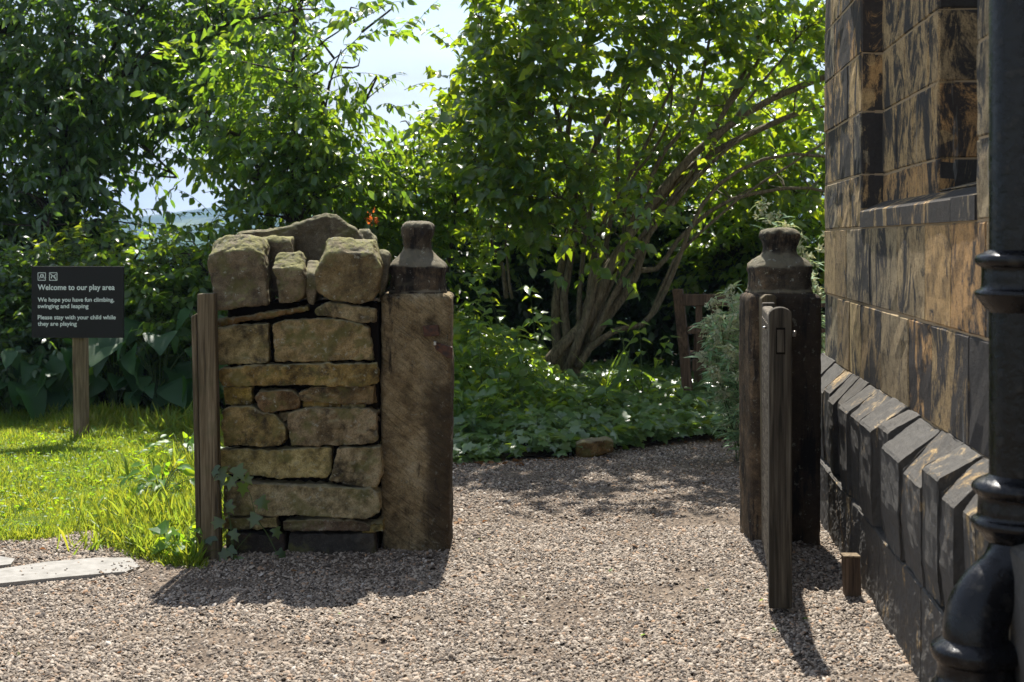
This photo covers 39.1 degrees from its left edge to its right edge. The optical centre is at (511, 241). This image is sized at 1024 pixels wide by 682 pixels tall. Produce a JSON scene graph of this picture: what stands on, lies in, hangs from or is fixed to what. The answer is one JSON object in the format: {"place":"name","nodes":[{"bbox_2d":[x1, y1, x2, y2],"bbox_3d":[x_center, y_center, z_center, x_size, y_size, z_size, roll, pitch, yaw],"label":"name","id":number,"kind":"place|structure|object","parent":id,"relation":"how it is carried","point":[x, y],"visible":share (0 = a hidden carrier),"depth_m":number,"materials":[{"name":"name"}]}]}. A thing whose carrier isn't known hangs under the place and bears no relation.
{"place":"outdoors","nodes":[
{"label":"outdoors","id":0,"kind":"place"},
{"bbox_2d":[0,400,227,568],"bbox_3d":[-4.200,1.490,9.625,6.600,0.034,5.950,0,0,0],"label":"lawn","id":1,"kind":"structure","parent":0,"point":[34,516],"depth_m":8.64,"materials":[{"name":"green plant"}]},
{"bbox_2d":[0,345,51,421],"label":"burdock plant","id":2,"kind":"object","parent":1,"relation":"on","point":[34,405],"visible":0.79,"depth_m":11.77,"materials":[{"name":"green plant"}]},
{"bbox_2d":[25,338,97,413],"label":"burdock plant","id":3,"kind":"object","parent":1,"relation":"on","point":[55,372],"visible":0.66,"depth_m":11.90,"materials":[{"name":"green plant"}]},
{"bbox_2d":[32,266,123,437],"bbox_3d":[-3.226,0.871,10.752,0.682,1.370,0.136,0,0,0],"label":"play area sign","id":4,"kind":"object","parent":1,"relation":"on","point":[79,305],"visible":0.99,"depth_m":10.69,"materials":[{"name":"black"}]},
{"bbox_2d":[47,425,119,442],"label":"grass tuft","id":5,"kind":"object","parent":1,"relation":"on","point":[102,432],"visible":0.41,"depth_m":10.67,"materials":[{"name":"green plant"}]},
{"bbox_2d":[35,490,179,518],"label":"grass tuft","id":6,"kind":"object","parent":1,"relation":"on","point":[104,506],"visible":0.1,"depth_m":7.86,"materials":[{"name":"green plant"}]},
{"bbox_2d":[0,420,223,547],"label":"lawn clover","id":7,"kind":"object","parent":1,"relation":"on","point":[66,458],"visible":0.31,"depth_m":9.45,"materials":[{"name":"green plant"}]},
{"bbox_2d":[56,506,187,554],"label":"grass tuft","id":8,"kind":"object","parent":1,"relation":"on","point":[100,540],"visible":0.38,"depth_m":7.04,"materials":[{"name":"green plant"}]},
{"bbox_2d":[94,440,193,481],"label":"grass tuft","id":9,"kind":"object","parent":1,"relation":"on","point":[189,458],"visible":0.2,"depth_m":9.00,"materials":[{"name":"green plant"}]},
{"bbox_2d":[74,480,223,529],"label":"grass tuft","id":10,"kind":"object","parent":1,"relation":"on","point":[131,508],"visible":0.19,"depth_m":7.56,"materials":[{"name":"green plant"}]},
{"bbox_2d":[116,458,194,496],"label":"clover clump","id":11,"kind":"object","parent":1,"relation":"on","point":[187,470],"visible":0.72,"depth_m":8.40,"materials":[{"name":"green plant"}]},
{"bbox_2d":[105,400,222,434],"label":"grass tuft","id":12,"kind":"object","parent":1,"relation":"on","point":[171,423],"visible":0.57,"depth_m":11.15,"materials":[{"name":"green plant"}]},
{"bbox_2d":[122,492,222,522],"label":"grass tuft","id":13,"kind":"object","parent":1,"relation":"on","point":[170,508],"visible":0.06,"depth_m":7.38,"materials":[{"name":"green plant"}]},
{"bbox_2d":[149,520,202,561],"bbox_3d":[-1.560,1.413,6.785,0.269,0.178,0.284,0,0,-41],"label":"hedge mustard","id":14,"kind":"object","parent":1,"relation":"on","point":[161,528],"visible":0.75,"depth_m":6.76,"materials":[{"name":"green plant"}]},
{"bbox_2d":[139,432,222,457],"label":"bindweed clump","id":15,"kind":"object","parent":1,"relation":"on","point":[187,445],"visible":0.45,"depth_m":9.67,"materials":[{"name":"green plant"}]},
{"bbox_2d":[26,397,227,413],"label":"hedge bank","id":16,"kind":"structure","parent":0,"point":[222,406],"depth_m":12.56,"materials":[{"name":"green plant"}]},
{"bbox_2d":[0,193,105,416],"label":"hedge bush","id":17,"kind":"object","parent":16,"relation":"on","point":[15,303],"visible":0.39,"depth_m":12.22,"materials":[{"name":"green plant"}]},
{"bbox_2d":[0,191,203,407],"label":"hedge bush","id":18,"kind":"object","parent":16,"relation":"on","point":[84,243],"visible":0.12,"depth_m":12.61,"materials":[{"name":"green plant"}]},
{"bbox_2d":[62,317,145,406],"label":"burdock plant","id":19,"kind":"object","parent":16,"relation":"on","point":[101,350],"visible":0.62,"depth_m":11.85,"materials":[{"name":"green plant"}]},
{"bbox_2d":[111,326,192,413],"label":"burdock plant","id":20,"kind":"object","parent":16,"relation":"on","point":[176,389],"visible":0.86,"depth_m":11.78,"materials":[{"name":"green plant"}]},
{"bbox_2d":[45,197,289,407],"bbox_3d":[-2.992,0.702,12.677,2.262,2.330,2.009,0,0,0],"label":"hedge bush","id":21,"kind":"object","parent":16,"relation":"on","point":[189,285],"visible":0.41,"depth_m":12.29,"materials":[{"name":"green plant"}]},
{"bbox_2d":[0,0,334,272],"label":"cherry tree","id":22,"kind":"object","parent":16,"relation":"on","point":[81,100],"visible":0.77,"depth_m":14.08,"materials":[{"name":"green plant"}]},
{"bbox_2d":[145,308,227,410],"bbox_3d":[-2.681,1.003,12.098,0.764,0.899,0.663,0,0,19],"label":"burdock plant","id":23,"kind":"object","parent":16,"relation":"on","point":[182,317],"visible":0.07,"depth_m":11.94,"materials":[{"name":"green plant"}]},
{"bbox_2d":[0,189,478,322],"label":"shade thicket","id":24,"kind":"object","parent":16,"relation":"on","point":[455,266],"visible":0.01,"depth_m":14.24,"materials":[{"name":"green plant"}]},
{"bbox_2d":[130,0,453,297],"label":"young cherry tree","id":25,"kind":"object","parent":16,"relation":"on","point":[305,155],"visible":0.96,"depth_m":12.65,"materials":[{"name":"green plant"}]},
{"bbox_2d":[366,207,378,247],"bbox_3d":[-1.110,0.185,11.864,0.116,0.939,0.260,0,0,34],"label":"orange flower spray","id":26,"kind":"object","parent":25,"relation":"attached to","point":[376,218],"visible":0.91,"depth_m":11.80,"materials":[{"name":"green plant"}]},
{"bbox_2d":[2,0,825,219],"label":"sky","id":27,"kind":"structure","parent":0,"point":[412,58],"materials":[{"name":"white"}]},
{"bbox_2d":[14,182,823,351],"bbox_3d":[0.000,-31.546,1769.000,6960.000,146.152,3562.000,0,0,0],"label":"terrain","id":28,"kind":"structure","parent":0,"point":[197,219],"depth_m":1622.29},
{"bbox_2d":[820,0,1023,681],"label":"stone building","id":29,"kind":"structure","parent":28,"relation":"on","point":[904,461],"depth_m":5.83,"materials":[{"name":"stone"}]},
{"bbox_2d":[930,0,1023,681],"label":"downpipe","id":30,"kind":"object","parent":29,"relation":"attached to","point":[972,643],"visible":0.95,"depth_m":3.58,"materials":[{"name":"black metal"}]},
{"bbox_2d":[0,427,918,681],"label":"gravel path","id":31,"kind":"structure","parent":0,"point":[709,516],"depth_m":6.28,"materials":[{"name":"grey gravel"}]},
{"bbox_2d":[0,556,14,567],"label":"paving slab","id":32,"kind":"structure","parent":31,"relation":"on","point":[6,561],"depth_m":6.66,"materials":[{"name":"stone"}]},
{"bbox_2d":[0,558,139,586],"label":"paving slab","id":33,"kind":"structure","parent":31,"relation":"on","point":[83,569],"depth_m":6.47,"materials":[{"name":"stone"}]},
{"bbox_2d":[191,293,222,560],"bbox_3d":[-1.436,0.885,6.800,0.142,1.286,0.120,0,0,0],"label":"timber post","id":34,"kind":"object","parent":31,"relation":"on","point":[206,409],"visible":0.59,"depth_m":6.74,"materials":[{"name":"brown wood"}]},
{"bbox_2d":[202,462,285,561],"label":"climbing ivy","id":35,"kind":"object","parent":34,"relation":"attached to","point":[238,471],"visible":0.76,"depth_m":6.74,"materials":[{"name":"green ivy leaves"}]},
{"bbox_2d":[207,213,391,553],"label":"dry stone wall","id":36,"kind":"structure","parent":31,"relation":"on","point":[299,376],"depth_m":6.85,"materials":[{"name":"stone"}]},
{"bbox_2d":[380,221,453,551],"bbox_3d":[-0.467,0.750,7.132,0.354,1.705,0.354,0,0,0],"label":"stone gatepost","id":37,"kind":"object","parent":31,"relation":"on","point":[417,392],"visible":0.94,"depth_m":6.96,"materials":[{"name":"brown stone"}]},
{"bbox_2d":[423,325,452,358],"bbox_3d":[-0.359,0.484,6.940,0.144,0.162,0.080,0,0,0],"label":"gate latch keeper","id":38,"kind":"object","parent":37,"relation":"attached to","point":[443,349],"visible":1,"depth_m":6.93,"materials":[{"name":"metal"}]},
{"bbox_2d":[474,459,520,464],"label":"fallen leaves","id":39,"kind":"object","parent":31,"relation":"on","point":[491,462],"visible":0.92,"depth_m":9.66,"materials":[{"name":"brown plant"}]},
{"bbox_2d":[338,538,808,634],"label":"leaf litter","id":40,"kind":"object","parent":31,"relation":"on","point":[706,589],"visible":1,"depth_m":5.75,"materials":[{"name":"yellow plant"}]},
{"bbox_2d":[575,436,613,457],"bbox_3d":[0.571,1.440,10.040,0.269,0.165,0.188,0,0,0],"label":"kerb stone","id":41,"kind":"object","parent":31,"relation":"on","point":[597,446],"visible":0.95,"depth_m":9.95,"materials":[{"name":"stone"}]},
{"bbox_2d":[684,280,742,460],"bbox_3d":[1.519,0.882,9.681,0.624,1.241,0.911,0,0,26],"label":"mugwort plant","id":42,"kind":"object","parent":31,"relation":"on","point":[721,358],"visible":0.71,"depth_m":9.65,"materials":[{"name":"green plant"}]},
{"bbox_2d":[712,421,739,450],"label":"mugwort plant","id":43,"kind":"object","parent":31,"relation":"on","point":[735,439],"visible":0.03,"depth_m":9.88,"materials":[{"name":"green plant"}]},
{"bbox_2d":[739,227,821,544],"bbox_3d":[1.344,0.765,7.241,0.369,1.672,0.369,0,0,0],"label":"stone gatepost","id":44,"kind":"object","parent":31,"relation":"on","point":[779,268],"visible":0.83,"depth_m":7.07,"materials":[{"name":"brown stone"}]},
{"bbox_2d":[759,294,775,529],"bbox_3d":[1.244,0.893,7.015,0.072,1.270,0.090,0,0,0],"label":"hanging post","id":45,"kind":"object","parent":44,"relation":"attached to","point":[767,297],"visible":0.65,"depth_m":7.02,"materials":[{"name":"brown wood"}]},
{"bbox_2d":[762,302,795,608],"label":"wooden gate","id":46,"kind":"structure","parent":45,"relation":"attached to","point":[777,335],"depth_m":5.75,"materials":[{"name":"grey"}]},
{"bbox_2d":[750,196,825,352],"bbox_3d":[1.849,0.603,9.259,0.650,1.795,0.504,0,0,-37],"label":"mugwort plant","id":47,"kind":"object","parent":31,"relation":"on","point":[817,290],"visible":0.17,"depth_m":9.21,"materials":[{"name":"green plant"}]},
{"bbox_2d":[840,553,861,598],"bbox_3d":[1.429,1.413,6.070,0.077,0.186,0.070,0,0,0],"label":"wooden stub","id":48,"kind":"object","parent":31,"relation":"on","point":[851,575],"visible":0.92,"depth_m":6.04,"materials":[{"name":"brown wood"}]},
{"bbox_2d":[454,352,823,458],"bbox_3d":[1.500,1.406,13.625,7.000,0.156,7.750,0,0,0],"label":"soil bed","id":49,"kind":"object","parent":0,"point":[525,453],"visible":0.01,"depth_m":10.30,"materials":[{"name":"brown soil"}]},
{"bbox_2d":[280,54,531,301],"bbox_3d":[-1.075,-0.175,13.545,2.680,3.160,1.980,0,0,0],"label":"privet shrub","id":50,"kind":"object","parent":49,"relation":"on","point":[445,222],"visible":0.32,"depth_m":13.26,"materials":[{"name":"green plant"}]},
{"bbox_2d":[453,378,497,415],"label":"sapling","id":51,"kind":"object","parent":49,"relation":"on","point":[459,395],"visible":0.47,"depth_m":10.66,"materials":[{"name":"green plant"}]},
{"bbox_2d":[458,261,499,387],"bbox_3d":[-0.305,0.766,12.380,0.380,1.203,0.331,0,0,42],"label":"sapling","id":52,"kind":"object","parent":49,"relation":"on","point":[467,306],"visible":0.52,"depth_m":12.34,"materials":[{"name":"green plant"}]},
{"bbox_2d":[453,320,515,404],"bbox_3d":[-0.278,1.017,11.165,0.708,0.812,0.254,0,0,-16],"label":"sapling","id":53,"kind":"object","parent":49,"relation":"on","point":[482,344],"visible":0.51,"depth_m":11.17,"materials":[{"name":"green plant"}]},
{"bbox_2d":[467,384,511,432],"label":"sapling","id":54,"kind":"object","parent":49,"relation":"on","point":[498,401],"visible":0.73,"depth_m":10.38,"materials":[{"name":"green plant"}]},
{"bbox_2d":[470,334,543,409],"bbox_3d":[-0.051,1.073,11.142,0.560,0.707,0.325,0,0,43],"label":"sapling","id":55,"kind":"object","parent":49,"relation":"on","point":[516,370],"visible":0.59,"depth_m":11.07,"materials":[{"name":"green plant"}]},
{"bbox_2d":[461,272,562,382],"bbox_3d":[-0.020,0.816,11.862,0.936,1.117,0.429,0,0,41],"label":"sapling","id":56,"kind":"object","parent":49,"relation":"on","point":[549,319],"visible":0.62,"depth_m":11.87,"materials":[{"name":"green plant"}]},
{"bbox_2d":[478,285,550,364],"bbox_3d":[0.091,0.871,12.856,0.746,0.972,0.465,0,0,-30],"label":"sapling","id":57,"kind":"object","parent":49,"relation":"on","point":[538,315],"visible":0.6,"depth_m":12.86,"materials":[{"name":"green plant"}]},
{"bbox_2d":[493,324,536,395],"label":"sapling","id":58,"kind":"object","parent":49,"relation":"on","point":[525,343],"visible":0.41,"depth_m":11.56,"materials":[{"name":"green plant"}]},
{"bbox_2d":[378,296,674,435],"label":"undergrowth","id":59,"kind":"object","parent":49,"relation":"on","point":[468,351],"visible":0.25,"depth_m":11.39,"materials":[{"name":"green plant"}]},
{"bbox_2d":[520,369,578,404],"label":"sapling","id":60,"kind":"object","parent":49,"relation":"on","point":[546,394],"visible":0.54,"depth_m":11.30,"materials":[{"name":"green plant"}]},
{"bbox_2d":[462,90,669,347],"bbox_3d":[0.418,-0.135,14.742,2.462,3.199,1.995,0,0,18],"label":"laurel bush","id":61,"kind":"object","parent":49,"relation":"on","point":[595,218],"visible":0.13,"depth_m":14.40,"materials":[{"name":"green plant"}]},
{"bbox_2d":[550,385,620,414],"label":"sapling","id":62,"kind":"object","parent":49,"relation":"on","point":[600,392],"visible":0.52,"depth_m":10.98,"materials":[{"name":"green plant"}]},
{"bbox_2d":[453,358,738,463],"bbox_3d":[0.901,1.337,12.122,4.772,0.469,5.062,0,0,0],"label":"ivy ground cover","id":63,"kind":"object","parent":49,"relation":"on","point":[568,427],"visible":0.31,"depth_m":10.54,"materials":[{"name":"green plant"}]},
{"bbox_2d":[397,180,825,368],"bbox_3d":[0.850,0.699,15.232,6.635,3.100,2.366,0,0,0],"label":"dark evergreen","id":64,"kind":"object","parent":49,"relation":"on","point":[518,313],"visible":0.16,"depth_m":14.75,"materials":[{"name":"green plant"}]},
{"bbox_2d":[401,0,825,375],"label":"lilac tree","id":65,"kind":"object","parent":49,"relation":"on","point":[511,177],"visible":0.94,"depth_m":12.25,"materials":[{"name":"green plant"}]},
{"bbox_2d":[574,335,653,391],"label":"strap leaved clump","id":66,"kind":"object","parent":49,"relation":"on","point":[625,365],"visible":0.3,"depth_m":11.85,"materials":[{"name":"green plant"}]},
{"bbox_2d":[574,367,683,406],"bbox_3d":[0.904,1.199,11.349,0.939,0.397,0.301,0,0,-14],"label":"sapling","id":67,"kind":"object","parent":49,"relation":"on","point":[629,375],"visible":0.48,"depth_m":11.40,"materials":[{"name":"green plant"}]},
{"bbox_2d":[600,319,681,391],"bbox_3d":[1.050,0.998,11.587,0.624,0.757,0.394,0,0,-42],"label":"sapling","id":68,"kind":"object","parent":49,"relation":"on","point":[637,372],"visible":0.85,"depth_m":11.55,"materials":[{"name":"green plant"}]},
{"bbox_2d":[652,383,707,412],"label":"sapling","id":69,"kind":"object","parent":49,"relation":"on","point":[685,398],"visible":0.57,"depth_m":11.15,"materials":[{"name":"green plant"}]},
{"bbox_2d":[551,16,825,341],"bbox_3d":[2.014,-0.491,14.820,4.368,3.911,2.840,0,0,0],"label":"holly thicket","id":70,"kind":"object","parent":49,"relation":"on","point":[749,238],"visible":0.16,"depth_m":14.32,"materials":[{"name":"green plant"}]},
{"bbox_2d":[673,409,725,428],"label":"sapling","id":71,"kind":"object","parent":49,"relation":"on","point":[684,413],"visible":0.42,"depth_m":10.90,"materials":[{"name":"green plant"}]},
{"bbox_2d":[672,289,824,390],"bbox_3d":[2.172,0.900,12.257,1.519,1.000,0.777,0,0,14],"label":"garden bench","id":72,"kind":"object","parent":49,"relation":"on","point":[681,300],"visible":0.27,"depth_m":12.12,"materials":[{"name":"brown wood"}]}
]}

